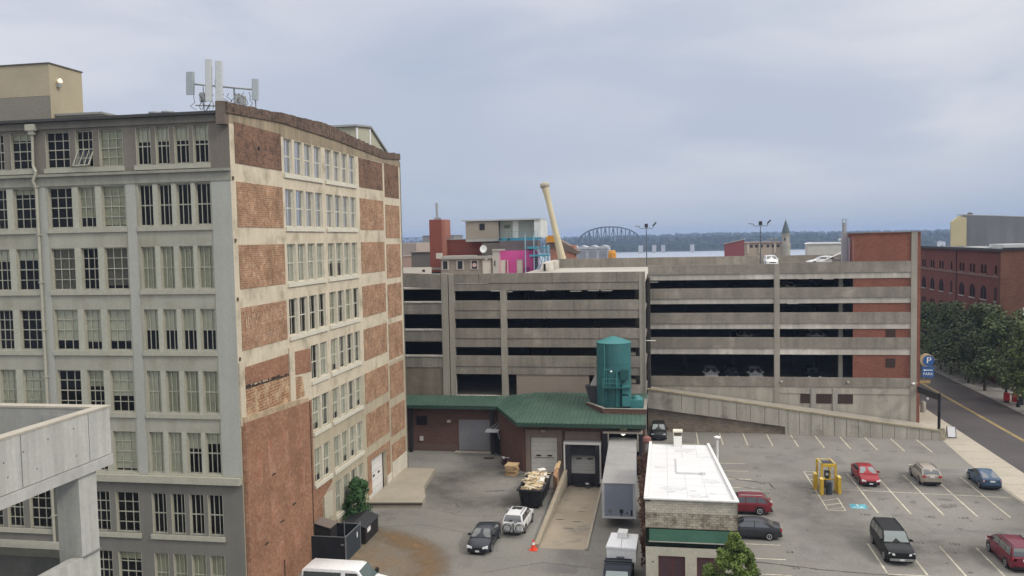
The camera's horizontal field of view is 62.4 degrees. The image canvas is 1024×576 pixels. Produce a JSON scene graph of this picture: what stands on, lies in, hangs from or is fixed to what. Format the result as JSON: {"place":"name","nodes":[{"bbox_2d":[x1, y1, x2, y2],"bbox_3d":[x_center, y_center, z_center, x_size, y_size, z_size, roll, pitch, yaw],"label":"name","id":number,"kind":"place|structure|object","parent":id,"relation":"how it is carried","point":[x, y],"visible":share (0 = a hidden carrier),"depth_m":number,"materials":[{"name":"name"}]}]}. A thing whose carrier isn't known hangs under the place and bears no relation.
{"place":"outdoors","nodes":[
{"label":"outdoors","id":0,"kind":"place"},
{"bbox_2d":[0,62,82,120],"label":"roof stair tower","id":1,"kind":"structure","parent":0,"point":[43,90],"depth_m":56.12,"materials":[{"name":"concrete"}]},
{"bbox_2d":[0,403,113,575],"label":"foreground ramp","id":2,"kind":"structure","parent":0,"point":[64,450],"depth_m":21.44,"materials":[{"name":"concrete"}]},
{"bbox_2d":[331,124,388,152],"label":"roof dormer house","id":3,"kind":"structure","parent":0,"point":[367,134],"depth_m":79.40,"materials":[{"name":"white"}]},
{"bbox_2d":[402,243,429,267],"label":"tan hall","id":4,"kind":"structure","parent":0,"point":[408,248],"depth_m":259.02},
{"bbox_2d":[409,251,429,266],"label":"brown roof hut","id":5,"kind":"object","parent":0,"point":[420,258],"visible":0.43,"depth_m":181.15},
{"bbox_2d":[423,235,462,242],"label":"grey block house","id":6,"kind":"structure","parent":0,"point":[426,239],"depth_m":340.76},
{"bbox_2d":[0,0,1023,241],"label":"sky","id":7,"kind":"structure","parent":0,"point":[681,116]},
{"bbox_2d":[542,260,558,271],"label":"parapet notch wall","id":8,"kind":"structure","parent":0,"point":[547,266],"depth_m":128.65,"materials":[{"name":"concrete"}]},
{"bbox_2d":[540,182,565,258],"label":"giant bat","id":9,"kind":"object","parent":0,"point":[544,186],"visible":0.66,"depth_m":180.13,"materials":[{"name":"beige paint"}]},
{"bbox_2d":[540,477,567,543],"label":"truck well side","id":10,"kind":"object","parent":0,"point":[564,488],"visible":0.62,"depth_m":77.91,"materials":[{"name":"beige concrete"}]},
{"bbox_2d":[546,235,580,260],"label":"brick museum block","id":11,"kind":"structure","parent":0,"point":[571,251],"depth_m":186.66,"materials":[{"name":"red brick"}]},
{"bbox_2d":[297,383,1023,575],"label":"parking lot ground","id":12,"kind":"structure","parent":0,"point":[840,539],"depth_m":72.31,"materials":[{"name":"asphalt"}]},
{"bbox_2d":[0,101,407,575],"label":"loft building","id":13,"kind":"structure","parent":12,"relation":"on","point":[223,290],"depth_m":55.54,"materials":[{"name":"grey concrete"}]},
{"bbox_2d":[24,124,56,541],"bbox_3d":[-30.701,5.247,55.499,0.700,31.650,0.445,-1,3,10],"label":"downpipe","id":14,"kind":"object","parent":13,"relation":"attached to","point":[31,129],"visible":0.84,"depth_m":55.10,"materials":[{"name":"metal"}]},
{"bbox_2d":[55,111,114,117],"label":"roof","id":15,"kind":"structure","parent":13,"relation":"on","point":[82,114],"depth_m":55.83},
{"bbox_2d":[186,59,258,110],"bbox_3d":[-19.260,-12.980,55.959,4.981,4.079,1.298,-1,3,10],"label":"antenna array","id":16,"kind":"object","parent":13,"relation":"on","point":[207,95],"visible":0.81,"depth_m":55.79,"materials":[{"name":"metal"}]},
{"bbox_2d":[324,490,333,518],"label":"door","id":17,"kind":"structure","parent":13,"relation":"in","point":[328,499],"depth_m":67.20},
{"bbox_2d":[372,453,382,495],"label":"loading door","id":18,"kind":"structure","parent":13,"relation":"in","point":[377,472],"depth_m":80.27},
{"bbox_2d":[349,543,408,575],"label":"sand wash","id":19,"kind":"object","parent":12,"relation":"on","point":[359,554],"visible":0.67,"depth_m":63.69,"materials":[{"name":"brown"}]},
{"bbox_2d":[368,468,434,507],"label":"loading slab","id":20,"kind":"structure","parent":12,"relation":"on","point":[405,488],"depth_m":79.24,"materials":[{"name":"beige concrete"}]},
{"bbox_2d":[376,531,438,575],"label":"rust wash","id":21,"kind":"object","parent":12,"relation":"on","point":[423,548],"visible":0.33,"depth_m":65.71,"materials":[{"name":"brown"}]},
{"bbox_2d":[314,517,337,536],"bbox_3d":[-14.265,19.121,65.003,1.330,2.610,1.500,-1,3,10],"label":"tilted bin","id":22,"kind":"object","parent":21,"relation":"on","point":[325,526],"visible":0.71,"depth_m":64.43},
{"bbox_2d":[311,521,360,559],"bbox_3d":[-13.536,19.353,64.722,2.990,2.150,3.215,-1,3,10],"label":"bin enclosure","id":23,"kind":"object","parent":21,"relation":"on","point":[345,544],"visible":0.81,"depth_m":63.32,"materials":[{"name":"black metal"}]},
{"bbox_2d":[302,558,385,575],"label":"white van","id":24,"kind":"object","parent":21,"relation":"on","point":[325,567],"visible":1,"depth_m":56.87,"materials":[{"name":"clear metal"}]},
{"bbox_2d":[342,510,378,543],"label":"waste compactor","id":25,"kind":"object","parent":21,"relation":"on","point":[367,519],"visible":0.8,"depth_m":68.09,"materials":[{"name":"black metal"}]},
{"bbox_2d":[467,521,500,552],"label":"dark yard sedan","id":26,"kind":"object","parent":12,"relation":"on","point":[484,536],"visible":1,"depth_m":65.22,"materials":[{"name":"metal"}]},
{"bbox_2d":[407,392,647,488],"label":"loading dock building","id":27,"kind":"structure","parent":12,"relation":"on","point":[573,432],"depth_m":88.57,"materials":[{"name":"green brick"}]},
{"bbox_2d":[459,419,489,450],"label":"overhead door","id":28,"kind":"structure","parent":27,"relation":"in","point":[472,435],"depth_m":95.45,"materials":[{"name":"metal"}]},
{"bbox_2d":[485,421,499,454],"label":"entry canopy","id":29,"kind":"object","parent":27,"relation":"attached to","point":[497,441],"visible":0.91,"depth_m":93.54,"materials":[{"name":"metal"}]},
{"bbox_2d":[495,433,499,454],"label":"side door","id":30,"kind":"structure","parent":27,"relation":"in","point":[497,441],"depth_m":94.01,"materials":[{"name":"black metal"}]},
{"bbox_2d":[531,437,556,471],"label":"overhead door","id":31,"kind":"structure","parent":27,"relation":"in","point":[543,450],"depth_m":86.52,"materials":[{"name":"metal"}]},
{"bbox_2d":[571,455,594,473],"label":"overhead door","id":32,"kind":"structure","parent":27,"relation":"in","point":[579,463],"depth_m":85.77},
{"bbox_2d":[585,372,596,403],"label":"dark hopper","id":33,"kind":"object","parent":27,"relation":"on","point":[591,388],"visible":0.75,"depth_m":89.86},
{"bbox_2d":[596,336,642,407],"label":"dust silo","id":34,"kind":"object","parent":27,"relation":"on","point":[613,371],"visible":0.96,"depth_m":87.74,"materials":[{"name":"teal paint"}]},
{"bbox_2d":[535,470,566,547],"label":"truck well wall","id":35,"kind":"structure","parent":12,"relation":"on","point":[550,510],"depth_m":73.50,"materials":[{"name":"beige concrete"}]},
{"bbox_2d":[539,485,599,549],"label":"truck well ramp","id":36,"kind":"structure","parent":12,"relation":"on","point":[560,534],"depth_m":72.93,"materials":[{"name":"concrete"}]},
{"bbox_2d":[577,245,610,258],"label":"pale riverside plant","id":37,"kind":"object","parent":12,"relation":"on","point":[595,251],"visible":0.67,"depth_m":498.82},
{"bbox_2d":[585,478,602,550],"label":"truck well kerb","id":38,"kind":"structure","parent":12,"relation":"on","point":[592,523],"depth_m":71.22,"materials":[{"name":"beige concrete"}]},
{"bbox_2d":[602,437,636,518],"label":"semi trailer","id":39,"kind":"object","parent":12,"relation":"on","point":[619,486],"visible":1,"depth_m":69.96,"materials":[{"name":"white metal"}]},
{"bbox_2d":[603,528,637,575],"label":"camper truck","id":40,"kind":"object","parent":12,"relation":"on","point":[622,550],"visible":1,"depth_m":58.18,"materials":[{"name":"white paint"}]},
{"bbox_2d":[385,472,894,575],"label":"pavement cracks","id":41,"kind":"object","parent":12,"relation":"on","point":[754,561],"visible":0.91,"depth_m":61.55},
{"bbox_2d":[649,420,667,438],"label":"car","id":42,"kind":"object","parent":12,"relation":"on","point":[658,428],"depth_m":99.70,"materials":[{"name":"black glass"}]},
{"bbox_2d":[403,219,921,429],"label":"parking garage","id":43,"kind":"structure","parent":12,"relation":"on","point":[677,322],"depth_m":106.34,"materials":[{"name":"concrete"}]},
{"bbox_2d":[403,267,431,273],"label":"white parapet wall","id":44,"kind":"structure","parent":43,"relation":"on","point":[423,270],"depth_m":125.41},
{"bbox_2d":[436,240,539,273],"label":"rooftop rooms","id":45,"kind":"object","parent":43,"relation":"on","point":[505,257],"visible":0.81,"depth_m":138.29,"materials":[{"name":"white paint"}]},
{"bbox_2d":[456,260,463,269],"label":"window","id":46,"kind":"structure","parent":45,"relation":"in","point":[459,263],"depth_m":139.53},
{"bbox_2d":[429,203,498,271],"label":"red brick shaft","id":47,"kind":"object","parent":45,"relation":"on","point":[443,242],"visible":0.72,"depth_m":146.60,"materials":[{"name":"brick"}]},
{"bbox_2d":[482,260,491,272],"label":"door","id":48,"kind":"structure","parent":45,"relation":"in","point":[486,264],"depth_m":138.70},
{"bbox_2d":[462,218,546,241],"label":"grey penthouse","id":49,"kind":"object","parent":45,"relation":"on","point":[485,230],"visible":0.99,"depth_m":144.62,"materials":[{"name":"stone"}]},
{"bbox_2d":[513,221,518,237],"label":"door","id":50,"kind":"structure","parent":49,"relation":"in","point":[515,223],"depth_m":144.65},
{"bbox_2d":[517,260,522,272],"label":"door","id":51,"kind":"structure","parent":45,"relation":"in","point":[519,262],"depth_m":137.72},
{"bbox_2d":[525,234,549,272],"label":"blue stair tower","id":52,"kind":"structure","parent":43,"relation":"on","point":[538,255],"depth_m":135.85,"materials":[{"name":"metal"}]},
{"bbox_2d":[702,365,718,375],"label":"deck car","id":53,"kind":"object","parent":43,"relation":"on","point":[709,370],"visible":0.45,"depth_m":112.08,"materials":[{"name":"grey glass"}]},
{"bbox_2d":[723,365,739,375],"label":"deck car","id":54,"kind":"object","parent":43,"relation":"on","point":[730,370],"visible":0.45,"depth_m":111.90,"materials":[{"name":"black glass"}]},
{"bbox_2d":[736,329,752,336],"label":"deck car","id":55,"kind":"object","parent":43,"relation":"on","point":[743,332],"visible":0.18,"depth_m":111.40,"materials":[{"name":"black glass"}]},
{"bbox_2d":[746,365,763,376],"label":"deck car","id":56,"kind":"object","parent":43,"relation":"on","point":[753,371],"visible":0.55,"depth_m":111.05,"materials":[{"name":"grey metal"}]},
{"bbox_2d":[763,255,778,263],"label":"car","id":57,"kind":"object","parent":43,"relation":"on","point":[770,259],"visible":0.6,"depth_m":127.59,"materials":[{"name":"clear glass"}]},
{"bbox_2d":[780,281,795,287],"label":"deck car","id":58,"kind":"object","parent":43,"relation":"on","point":[785,284],"visible":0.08,"depth_m":110.27,"materials":[{"name":"black metal"}]},
{"bbox_2d":[802,365,821,376],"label":"deck car","id":59,"kind":"object","parent":43,"relation":"on","point":[810,370],"visible":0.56,"depth_m":110.53,"materials":[{"name":"black paint"}]},
{"bbox_2d":[806,329,824,336],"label":"deck car","id":60,"kind":"object","parent":43,"relation":"on","point":[814,333],"visible":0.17,"depth_m":109.89,"materials":[{"name":"black metal"}]},
{"bbox_2d":[806,256,838,261],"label":"car","id":61,"kind":"object","parent":43,"relation":"on","point":[820,259],"visible":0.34,"depth_m":126.47,"materials":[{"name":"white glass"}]},
{"bbox_2d":[912,354,933,384],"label":"parking sign","id":62,"kind":"object","parent":43,"relation":"attached to","point":[926,361],"visible":1,"depth_m":104.72,"materials":[{"name":"blue metal"}]},
{"bbox_2d":[373,438,980,553],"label":"oil spots","id":63,"kind":"object","parent":12,"relation":"on","point":[914,502],"visible":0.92,"depth_m":74.17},
{"bbox_2d":[644,429,738,575],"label":"white roof building","id":64,"kind":"structure","parent":12,"relation":"on","point":[691,498],"depth_m":56.05,"materials":[{"name":"beige paint"}]},
{"bbox_2d":[636,449,649,566],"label":"flank vines","id":65,"kind":"object","parent":64,"relation":"attached to","point":[641,517],"visible":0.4,"depth_m":61.12,"materials":[{"name":"plant"}]},
{"bbox_2d":[658,556,684,575],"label":"window","id":66,"kind":"structure","parent":64,"relation":"in","point":[667,565],"depth_m":56.07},
{"bbox_2d":[697,557,723,575],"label":"window","id":67,"kind":"structure","parent":64,"relation":"in","point":[700,561],"depth_m":55.70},
{"bbox_2d":[701,531,761,575],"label":"tree","id":68,"kind":"object","parent":12,"relation":"on","point":[735,554],"visible":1,"depth_m":47.79,"materials":[{"name":"green plant"}]},
{"bbox_2d":[473,456,1006,573],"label":"asphalt patches","id":69,"kind":"object","parent":12,"relation":"on","point":[811,553],"visible":0.85,"depth_m":66.39,"materials":[{"name":"asphalt"}]},
{"bbox_2d":[735,490,772,515],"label":"maroon wagon","id":70,"kind":"object","parent":12,"relation":"on","point":[759,503],"visible":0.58,"depth_m":71.96,"materials":[{"name":"red metal"}]},
{"bbox_2d":[738,516,782,540],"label":"charcoal sedan","id":71,"kind":"object","parent":12,"relation":"on","point":[760,527],"visible":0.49,"depth_m":66.09,"materials":[{"name":"grey metal"}]},
{"bbox_2d":[647,386,944,439],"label":"ramp retaining wall","id":72,"kind":"structure","parent":12,"relation":"on","point":[686,411],"depth_m":101.52,"materials":[{"name":"concrete"}]},
{"bbox_2d":[819,477,823,494],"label":"bollard","id":73,"kind":"object","parent":12,"relation":"on","point":[821,485],"visible":1,"depth_m":77.12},
{"bbox_2d":[816,458,836,491],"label":"pay station frame","id":74,"kind":"object","parent":12,"relation":"on","point":[829,464],"visible":0.87,"depth_m":78.66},
{"bbox_2d":[825,480,832,494],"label":"litter bin","id":75,"kind":"object","parent":12,"relation":"on","point":[828,483],"visible":1,"depth_m":77.09,"materials":[{"name":"metal"}]},
{"bbox_2d":[673,433,1011,575],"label":"stall lines","id":76,"kind":"object","parent":12,"relation":"on","point":[876,510],"visible":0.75,"depth_m":75.25,"materials":[{"name":"paint"}]},
{"bbox_2d":[851,462,879,484],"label":"red sedan","id":77,"kind":"object","parent":12,"relation":"on","point":[863,473],"visible":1,"depth_m":80.36,"materials":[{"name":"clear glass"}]},
{"bbox_2d":[735,446,1002,568],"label":"stall numbers","id":78,"kind":"object","parent":12,"relation":"on","point":[870,514],"visible":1,"depth_m":71.02},
{"bbox_2d":[870,516,915,561],"bbox_3d":[28.261,18.716,62.919,2.340,1.974,5.575,-1,3,10],"label":"black large suv","id":79,"kind":"object","parent":12,"relation":"on","point":[890,538],"visible":1,"depth_m":61.90,"materials":[{"name":"paint"}]},
{"bbox_2d":[909,462,941,483],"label":"champagne wagon","id":80,"kind":"object","parent":12,"relation":"on","point":[926,473],"visible":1,"depth_m":79.37,"materials":[{"name":"beige metal"}]},
{"bbox_2d":[966,468,1001,488],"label":"blue hatchback","id":81,"kind":"object","parent":12,"relation":"on","point":[985,477],"visible":1,"depth_m":78.12,"materials":[{"name":"metal"}]},
{"bbox_2d":[986,534,1023,569],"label":"red minivan","id":82,"kind":"object","parent":12,"relation":"on","point":[1007,550],"visible":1,"depth_m":59.91,"materials":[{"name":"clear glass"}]},
{"label":"oil wash","id":83,"kind":"structure","parent":12,"relation":"on","visible":0},
{"bbox_2d":[342,476,372,519],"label":"wall shrub","id":84,"kind":"object","parent":83,"relation":"on","point":[358,491],"visible":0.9,"depth_m":70.38,"materials":[{"name":"green plant"}]},
{"bbox_2d":[455,450,490,453],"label":"concrete threshold","id":85,"kind":"object","parent":83,"relation":"on","point":[485,452],"visible":0.86,"depth_m":95.01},
{"bbox_2d":[504,462,519,475],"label":"pallet stack","id":86,"kind":"object","parent":83,"relation":"on","point":[512,468],"visible":1,"depth_m":85.30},
{"bbox_2d":[502,505,533,532],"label":"white suv","id":87,"kind":"object","parent":83,"relation":"on","point":[524,516],"visible":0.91,"depth_m":68.55,"materials":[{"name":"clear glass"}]},
{"bbox_2d":[517,471,552,507],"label":"open dumpster","id":88,"kind":"object","parent":83,"relation":"on","point":[531,498],"visible":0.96,"depth_m":74.85,"materials":[{"name":"black metal"}]},
{"bbox_2d":[522,468,550,489],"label":"timber heap","id":89,"kind":"object","parent":88,"relation":"in","point":[527,482],"visible":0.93,"depth_m":76.59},
{"bbox_2d":[553,461,560,490],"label":"tall carton","id":90,"kind":"object","parent":83,"relation":"on","point":[556,476],"visible":0.93,"depth_m":80.24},
{"bbox_2d":[540,249,804,268],"bbox_3d":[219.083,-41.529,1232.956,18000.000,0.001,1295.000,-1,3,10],"label":"river","id":91,"kind":"structure","parent":0,"point":[682,254],"depth_m":1547.35,"materials":[{"name":"liquid"}]},
{"bbox_2d":[402,226,839,252],"bbox_3d":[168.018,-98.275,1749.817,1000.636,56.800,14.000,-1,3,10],"label":"arched truss bridge","id":92,"kind":"structure","parent":91,"relation":"in","point":[640,248],"depth_m":1733.71,"materials":[{"name":"metal"}]},
{"bbox_2d":[539,233,946,253],"bbox_3d":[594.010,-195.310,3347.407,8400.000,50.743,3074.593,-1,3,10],"label":"hills","id":93,"kind":"structure","parent":0,"point":[703,241],"depth_m":2065.03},
{"bbox_2d":[407,229,949,252],"bbox_3d":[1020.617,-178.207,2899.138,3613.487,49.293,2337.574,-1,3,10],"label":"woods","id":94,"kind":"object","parent":93,"relation":"on","point":[709,237],"visible":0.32,"depth_m":2144.61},
{"bbox_2d":[805,242,840,254],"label":"white river shed","id":95,"kind":"structure","parent":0,"point":[822,248],"depth_m":400.03,"materials":[{"name":"paint"}]},
{"bbox_2d":[918,409,1023,503],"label":"sidewalk","id":96,"kind":"structure","parent":0,"point":[979,456],"depth_m":88.67,"materials":[{"name":"concrete"}]},
{"bbox_2d":[917,386,940,429],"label":"garage gate frame","id":97,"kind":"object","parent":96,"relation":"on","point":[929,393],"visible":0.99,"depth_m":98.26,"materials":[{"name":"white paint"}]},
{"bbox_2d":[945,426,956,438],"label":"sandwich board","id":98,"kind":"object","parent":96,"relation":"on","point":[950,432],"visible":1,"depth_m":97.31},
{"bbox_2d":[920,364,1023,472],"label":"street","id":99,"kind":"structure","parent":0,"point":[1001,443],"depth_m":108.10,"materials":[{"name":"asphalt"}]},
{"bbox_2d":[921,383,1023,441],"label":"road centre line","id":100,"kind":"object","parent":99,"relation":"on","point":[976,414],"depth_m":109.40,"materials":[{"name":"yellow paint"}]},
{"bbox_2d":[920,353,1023,414],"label":"sidewalk","id":101,"kind":"structure","parent":0,"point":[993,392],"depth_m":127.79,"materials":[{"name":"concrete"}]},
{"bbox_2d":[920,300,939,350],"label":"street tree","id":102,"kind":"object","parent":101,"relation":"on","point":[923,318],"visible":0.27,"depth_m":152.47,"materials":[{"name":"green plant"}]},
{"bbox_2d":[920,302,956,369],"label":"street tree","id":103,"kind":"object","parent":101,"relation":"on","point":[924,339],"visible":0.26,"depth_m":144.64,"materials":[{"name":"green plant"}]},
{"bbox_2d":[920,301,966,374],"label":"street tree","id":104,"kind":"object","parent":101,"relation":"on","point":[940,335],"visible":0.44,"depth_m":139.12,"materials":[{"name":"green plant"}]},
{"bbox_2d":[926,300,986,382],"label":"street tree","id":105,"kind":"object","parent":101,"relation":"on","point":[947,349],"visible":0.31,"depth_m":131.41,"materials":[{"name":"green plant"}]},
{"bbox_2d":[940,302,1015,390],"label":"street tree","id":106,"kind":"object","parent":101,"relation":"on","point":[975,326],"visible":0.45,"depth_m":124.97,"materials":[{"name":"green plant"}]},
{"bbox_2d":[960,307,1023,392],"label":"street tree","id":107,"kind":"object","parent":101,"relation":"on","point":[997,332],"visible":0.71,"depth_m":117.57,"materials":[{"name":"green plant"}]},
{"bbox_2d":[991,320,1023,399],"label":"street tree","id":108,"kind":"object","parent":101,"relation":"on","point":[1017,353],"visible":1,"depth_m":109.60,"materials":[{"name":"green plant"}]},
{"bbox_2d":[1003,393,1023,404],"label":"newspaper boxes","id":109,"kind":"object","parent":101,"relation":"on","point":[1006,397],"visible":0.79,"depth_m":115.64,"materials":[{"name":"red metal"}]},
{"bbox_2d":[950,212,1023,245],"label":"grey long hall","id":110,"kind":"structure","parent":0,"point":[969,229],"depth_m":184.40,"materials":[{"name":"metal"}]},
{"bbox_3d":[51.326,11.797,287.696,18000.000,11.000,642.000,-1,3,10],"label":"city ground","id":111,"kind":"structure","parent":0,"visible":0},
{"bbox_2d":[724,220,790,255],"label":"turreted building","id":112,"kind":"structure","parent":111,"relation":"on","point":[743,248],"depth_m":337.57,"materials":[{"name":"beige stone"}]},
{"bbox_2d":[920,244,1023,385],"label":"red brick warehouse","id":113,"kind":"structure","parent":111,"relation":"on","point":[990,273],"depth_m":138.96,"materials":[{"name":"brick"}]},
{"bbox_2d":[968,282,974,297],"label":"window","id":114,"kind":"structure","parent":113,"relation":"in","point":[972,287],"depth_m":139.96,"materials":[{"name":"glass"}]},
{"bbox_2d":[979,284,986,300],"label":"window","id":115,"kind":"structure","parent":113,"relation":"in","point":[983,291],"depth_m":135.16,"materials":[{"name":"glass"}]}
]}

